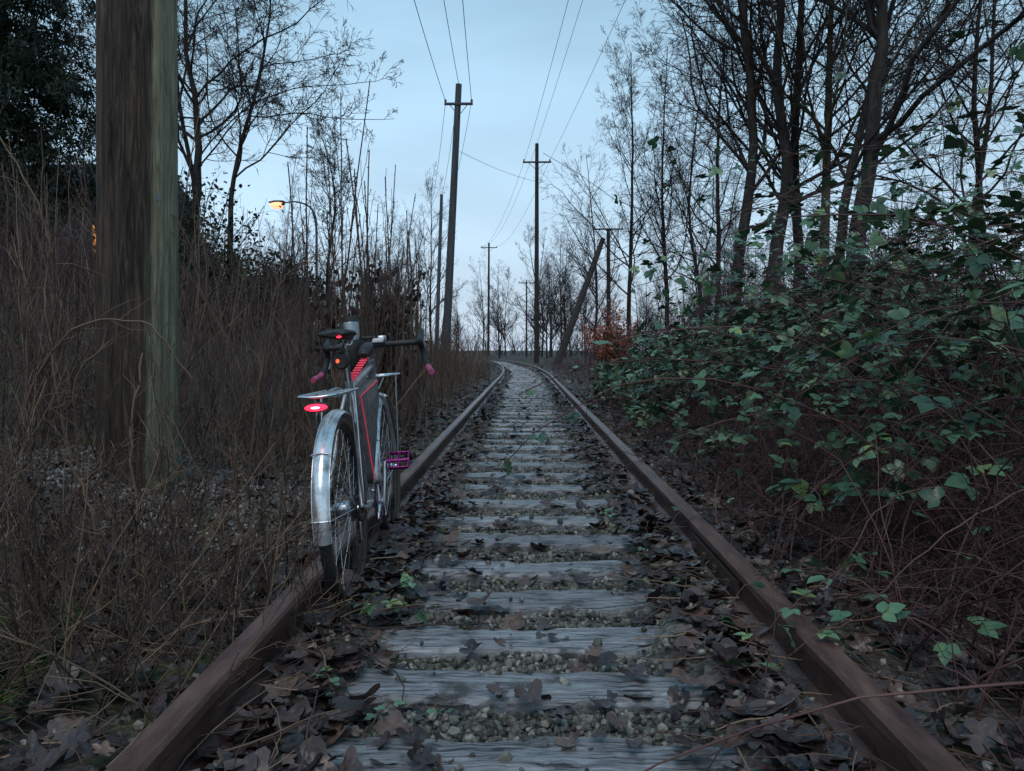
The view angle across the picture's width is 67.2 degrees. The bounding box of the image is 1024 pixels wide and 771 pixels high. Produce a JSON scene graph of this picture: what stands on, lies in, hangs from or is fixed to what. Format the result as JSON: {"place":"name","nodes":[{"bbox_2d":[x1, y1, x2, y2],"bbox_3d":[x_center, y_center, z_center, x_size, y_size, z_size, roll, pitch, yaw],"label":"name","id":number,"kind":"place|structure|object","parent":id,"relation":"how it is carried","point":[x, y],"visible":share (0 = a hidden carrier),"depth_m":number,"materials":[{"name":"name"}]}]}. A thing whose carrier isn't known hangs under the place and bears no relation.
{"place":"outdoors","nodes":[
{"label":"outdoors","id":0,"kind":"place"},
{"bbox_2d":[0,581,122,745],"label":"green grass","id":1,"kind":"structure","parent":0,"point":[2,676],"depth_m":2.20,"materials":[{"name":"plant"}]},
{"bbox_2d":[13,164,202,224],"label":"roof","id":2,"kind":"structure","parent":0,"point":[95,177],"depth_m":31.79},
{"bbox_2d":[0,398,1022,770],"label":"ballast gravel","id":3,"kind":"structure","parent":0,"point":[466,730],"depth_m":2.59,"materials":[{"name":"grey gravel"}]},
{"bbox_2d":[0,259,1023,770],"bbox_3d":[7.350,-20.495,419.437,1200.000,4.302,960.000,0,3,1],"label":"ground","id":4,"kind":"structure","parent":0,"point":[698,669],"depth_m":2.87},
{"bbox_2d":[6,2,83,236],"bbox_3d":[-18.624,-14.102,23.818,8.901,20.229,9.549,2,4,42],"label":"conifer tree","id":5,"kind":"object","parent":4,"relation":"on","point":[50,165],"visible":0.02,"depth_m":25.50,"materials":[{"name":"green plant"}]},
{"bbox_2d":[0,169,95,285],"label":"evergreen shrub","id":6,"kind":"object","parent":4,"relation":"on","point":[27,209],"visible":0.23,"depth_m":17.10,"materials":[{"name":"plant"}]},
{"bbox_2d":[0,0,95,250],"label":"conifer tree","id":7,"kind":"object","parent":4,"relation":"on","point":[23,68],"visible":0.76,"depth_m":21.46,"materials":[{"name":"green plant"}]},
{"bbox_2d":[26,197,183,266],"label":"walls","id":8,"kind":"structure","parent":4,"relation":"on","point":[93,204],"depth_m":29.05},
{"bbox_2d":[96,0,178,491],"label":"utility pole","id":9,"kind":"object","parent":4,"relation":"on","point":[136,143],"visible":0.81,"depth_m":3.85,"materials":[{"name":"brown wood"}]},
{"bbox_2d":[18,0,279,195],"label":"bare tree","id":10,"kind":"object","parent":4,"relation":"on","point":[188,151],"visible":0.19,"depth_m":21.71,"materials":[{"name":"brown plant"}]},
{"bbox_2d":[0,137,333,643],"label":"bare bush stems","id":11,"kind":"object","parent":4,"relation":"on","point":[90,507],"visible":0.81,"depth_m":3.15,"materials":[{"name":"brown plant"}]},
{"bbox_2d":[0,249,347,693],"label":"dry weeds","id":12,"kind":"object","parent":4,"relation":"on","point":[52,401],"visible":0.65,"depth_m":3.69,"materials":[{"name":"brown plant"}]},
{"bbox_2d":[49,0,355,251],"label":"bare tree","id":13,"kind":"object","parent":4,"relation":"on","point":[196,169],"visible":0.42,"depth_m":19.36,"materials":[{"name":"brown plant"}]},
{"bbox_2d":[0,369,424,748],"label":"dry grass","id":14,"kind":"structure","parent":4,"relation":"on","point":[92,662],"depth_m":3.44,"materials":[{"name":"plant"}]},
{"bbox_2d":[178,165,284,293],"bbox_3d":[-7.221,-3.654,17.925,4.600,3.452,3.197,0,3,1],"label":"shrub","id":15,"kind":"object","parent":4,"relation":"on","point":[189,217],"visible":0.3,"depth_m":17.71,"materials":[{"name":"plant"}]},
{"bbox_2d":[0,88,463,465],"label":"twig thicket","id":16,"kind":"object","parent":4,"relation":"on","point":[56,288],"visible":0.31,"depth_m":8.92,"materials":[{"name":"brown plant"}]},
{"bbox_2d":[0,446,466,586],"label":"pale stone patch","id":17,"kind":"object","parent":4,"relation":"on","point":[57,473],"visible":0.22,"depth_m":3.91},
{"bbox_2d":[83,452,384,681],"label":"dead stalks","id":18,"kind":"object","parent":4,"relation":"on","point":[309,607],"visible":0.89,"depth_m":2.28,"materials":[{"name":"brown plant"}]},
{"bbox_2d":[178,232,291,341],"bbox_3d":[-6.631,-2.177,17.324,3.041,2.498,3.827,0,3,1],"label":"evergreen shrub","id":19,"kind":"object","parent":4,"relation":"on","point":[186,254],"visible":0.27,"depth_m":16.64,"materials":[{"name":"plant"}]},
{"bbox_2d":[15,245,501,491],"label":"trackside stems","id":20,"kind":"object","parent":4,"relation":"on","point":[452,376],"visible":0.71,"depth_m":5.98,"materials":[{"name":"brown plant"}]},
{"bbox_2d":[225,246,340,324],"bbox_3d":[-10.162,-4.075,32.674,5.411,3.884,5.308,0,3,1],"label":"evergreen shrub","id":21,"kind":"object","parent":4,"relation":"on","point":[264,272],"visible":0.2,"depth_m":32.52,"materials":[{"name":"plant"}]},
{"bbox_2d":[92,238,475,362],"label":"shrubs","id":22,"kind":"object","parent":4,"relation":"on","point":[386,316],"visible":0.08,"depth_m":33.57,"materials":[{"name":"brown plant"}]},
{"bbox_2d":[178,0,403,277],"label":"bare tree","id":23,"kind":"object","parent":4,"relation":"on","point":[257,88],"visible":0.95,"depth_m":18.48,"materials":[{"name":"brown plant"}]},
{"bbox_2d":[269,200,318,321],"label":"street lamp","id":24,"kind":"object","parent":4,"relation":"on","point":[274,204],"visible":0.67,"depth_m":44.76,"materials":[{"name":"grey metal"}]},
{"bbox_2d":[293,107,380,341],"bbox_3d":[-5.992,-5.198,25.956,2.531,7.744,3.349,1,3,16],"label":"bare tree","id":25,"kind":"object","parent":4,"relation":"on","point":[333,174],"visible":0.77,"depth_m":25.68,"materials":[{"name":"brown plant"}]},
{"bbox_2d":[279,79,445,461],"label":"tall shoots","id":26,"kind":"object","parent":4,"relation":"on","point":[365,297],"visible":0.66,"depth_m":7.05,"materials":[{"name":"brown plant"}]},
{"bbox_2d":[297,316,434,604],"bbox_3d":[-0.634,0.230,3.302,0.588,1.091,1.740,-4,3,-1],"label":"bicycle","id":27,"kind":"object","parent":4,"relation":"on","point":[365,402],"visible":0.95,"depth_m":3.06,"materials":[{"name":"silver metal"}]},
{"bbox_2d":[311,260,430,431],"bbox_3d":[-1.633,-0.434,9.035,1.381,2.036,1.771,0,3,-7],"label":"withered shrub","id":28,"kind":"object","parent":4,"relation":"on","point":[353,311],"visible":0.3,"depth_m":8.92,"materials":[{"name":"brown plant"}]},
{"bbox_2d":[435,194,442,355],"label":"utility pole","id":29,"kind":"object","parent":4,"relation":"on","point":[439,262],"visible":0.78,"depth_m":59.65,"materials":[{"name":"brown wood"}]},
{"bbox_2d":[442,83,472,362],"bbox_3d":[-2.362,-6.451,32.783,1.455,12.516,0.373,0,3,1],"label":"utility pole","id":30,"kind":"object","parent":4,"relation":"on","point":[457,103],"visible":0.89,"depth_m":32.63,"materials":[{"name":"brown wood"}]},
{"bbox_2d":[481,243,496,356],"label":"utility pole","id":31,"kind":"object","parent":4,"relation":"on","point":[488,320],"visible":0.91,"depth_m":94.60,"materials":[{"name":"brown wood"}]},
{"bbox_2d":[0,363,1023,770],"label":"fallen leaves","id":32,"kind":"object","parent":4,"relation":"on","point":[322,735],"depth_m":2.28,"materials":[{"name":"brown plant"}]},
{"bbox_2d":[524,281,533,356],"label":"utility pole","id":33,"kind":"object","parent":4,"relation":"on","point":[526,318],"visible":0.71,"depth_m":94.61,"materials":[{"name":"brown wood"}]},
{"bbox_2d":[104,356,968,770],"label":"railway track","id":34,"kind":"structure","parent":4,"relation":"on","point":[896,736],"depth_m":2.18,"materials":[{"name":"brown wood"}]},
{"bbox_2d":[523,143,550,362],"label":"utility pole","id":35,"kind":"object","parent":4,"relation":"on","point":[536,307],"visible":0.91,"depth_m":49.54,"materials":[{"name":"brown wood"}]},
{"bbox_2d":[414,0,750,242],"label":"overhead wires","id":36,"kind":"object","parent":35,"relation":"attached to","point":[538,111],"visible":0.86,"depth_m":33.64,"materials":[{"name":"black metal"}]},
{"bbox_2d":[414,320,690,355],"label":"undergrowth","id":37,"kind":"object","parent":4,"relation":"on","point":[573,345],"visible":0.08,"depth_m":125.10,"materials":[{"name":"brown plant"}]},
{"bbox_2d":[553,238,604,364],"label":"pole brace","id":38,"kind":"object","parent":4,"relation":"on","point":[576,310],"visible":0.84,"depth_m":48.23,"materials":[{"name":"brown wood"}]},
{"bbox_2d":[575,298,641,369],"bbox_3d":[3.309,-1.579,25.754,2.310,2.645,3.521,0,3,1],"label":"copper leafed beech","id":39,"kind":"object","parent":4,"relation":"on","point":[602,351],"visible":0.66,"depth_m":25.66,"materials":[{"name":"orange plant"}]},
{"bbox_2d":[593,226,623,333],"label":"utility pole","id":40,"kind":"object","parent":4,"relation":"on","point":[608,281],"visible":0.53,"depth_m":51.47,"materials":[{"name":"brown wood"}]},
{"bbox_2d":[222,117,1023,360],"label":"distant trees","id":41,"kind":"object","parent":4,"relation":"on","point":[545,294],"visible":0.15,"depth_m":76.19,"materials":[{"name":"brown plant"}]},
{"bbox_2d":[536,21,723,362],"bbox_3d":[5.000,-8.827,35.247,7.255,16.422,6.191,-1,3,-13],"label":"bare tree","id":42,"kind":"object","parent":4,"relation":"on","point":[630,96],"visible":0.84,"depth_m":35.44,"materials":[{"name":"brown plant"}]},
{"bbox_2d":[605,1,715,334],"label":"bare tree","id":43,"kind":"object","parent":4,"relation":"on","point":[662,204],"visible":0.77,"depth_m":33.12,"materials":[{"name":"brown plant"}]},
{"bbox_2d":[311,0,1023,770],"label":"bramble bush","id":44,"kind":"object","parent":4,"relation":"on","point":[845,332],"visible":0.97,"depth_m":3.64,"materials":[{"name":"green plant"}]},
{"bbox_2d":[626,324,713,383],"bbox_3d":[3.982,-0.569,17.752,2.363,1.673,2.791,-1,3,-12],"label":"evergreen shrub","id":45,"kind":"object","parent":4,"relation":"on","point":[666,344],"visible":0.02,"depth_m":17.85,"materials":[{"name":"green plant"}]},
{"bbox_2d":[615,5,743,343],"bbox_3d":[7.078,-8.082,32.370,5.174,15.199,5.767,0,3,1],"label":"bare tree","id":46,"kind":"object","parent":4,"relation":"on","point":[693,246],"visible":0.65,"depth_m":32.11,"materials":[{"name":"brown plant"}]},
{"bbox_2d":[625,9,771,347],"bbox_3d":[8.563,-8.427,33.577,6.629,15.787,5.560,2,3,34],"label":"bare tree","id":47,"kind":"object","parent":4,"relation":"on","point":[718,225],"visible":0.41,"depth_m":33.42,"materials":[{"name":"brown plant"}]},
{"bbox_2d":[613,0,876,323],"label":"bare tree","id":48,"kind":"object","parent":4,"relation":"on","point":[751,95],"visible":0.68,"depth_m":19.10,"materials":[{"name":"brown plant"}]},
{"bbox_2d":[630,0,912,375],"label":"bare tree","id":49,"kind":"object","parent":4,"relation":"on","point":[742,112],"visible":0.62,"depth_m":19.39,"materials":[{"name":"brown plant"}]},
{"bbox_2d":[547,262,1012,380],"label":"shrubs","id":50,"kind":"object","parent":4,"relation":"on","point":[697,315],"visible":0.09,"depth_m":24.12,"materials":[{"name":"plant"}]},
{"bbox_2d":[542,351,1021,446],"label":"trackside weeds","id":51,"kind":"object","parent":4,"relation":"on","point":[578,371],"visible":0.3,"depth_m":11.66,"materials":[{"name":"plant"}]},
{"bbox_2d":[641,0,977,323],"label":"bare tree","id":52,"kind":"object","parent":4,"relation":"on","point":[780,136],"visible":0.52,"depth_m":18.64,"materials":[{"name":"brown plant"}]},
{"bbox_2d":[707,0,1023,372],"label":"mossy bare tree","id":53,"kind":"object","parent":4,"relation":"on","point":[831,53],"visible":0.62,"depth_m":17.73,"materials":[{"name":"brown plant"}]},
{"bbox_2d":[731,0,1023,285],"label":"bare tree","id":54,"kind":"object","parent":4,"relation":"on","point":[992,64],"visible":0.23,"depth_m":23.77,"materials":[{"name":"brown plant"}]},
{"bbox_2d":[735,0,1023,295],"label":"bare tree","id":55,"kind":"object","parent":4,"relation":"on","point":[879,34],"visible":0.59,"depth_m":16.42,"materials":[{"name":"brown plant"}]},
{"bbox_2d":[791,207,968,378],"bbox_3d":[7.364,-1.802,15.616,3.275,3.720,3.962,0,3,1],"label":"ivy clump","id":56,"kind":"object","parent":4,"relation":"on","point":[873,254],"visible":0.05,"depth_m":15.49,"materials":[{"name":"green plant"}]},
{"bbox_2d":[755,0,1023,367],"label":"bare tree","id":57,"kind":"object","parent":4,"relation":"on","point":[859,135],"visible":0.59,"depth_m":17.13,"materials":[{"name":"brown plant"}]},
{"bbox_2d":[820,276,1019,396],"bbox_3d":[6.272,-0.622,10.710,3.609,2.297,3.933,0,3,1],"label":"holly bush","id":58,"kind":"object","parent":4,"relation":"on","point":[950,334],"visible":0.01,"depth_m":10.66,"materials":[{"name":"green plant"}]},
{"bbox_2d":[839,0,1023,316],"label":"bare tree","id":59,"kind":"object","parent":4,"relation":"on","point":[973,89],"visible":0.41,"depth_m":19.36,"materials":[{"name":"brown plant"}]},
{"bbox_2d":[6,0,1023,350],"label":"sky","id":60,"kind":"structure","parent":0,"point":[511,44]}
]}

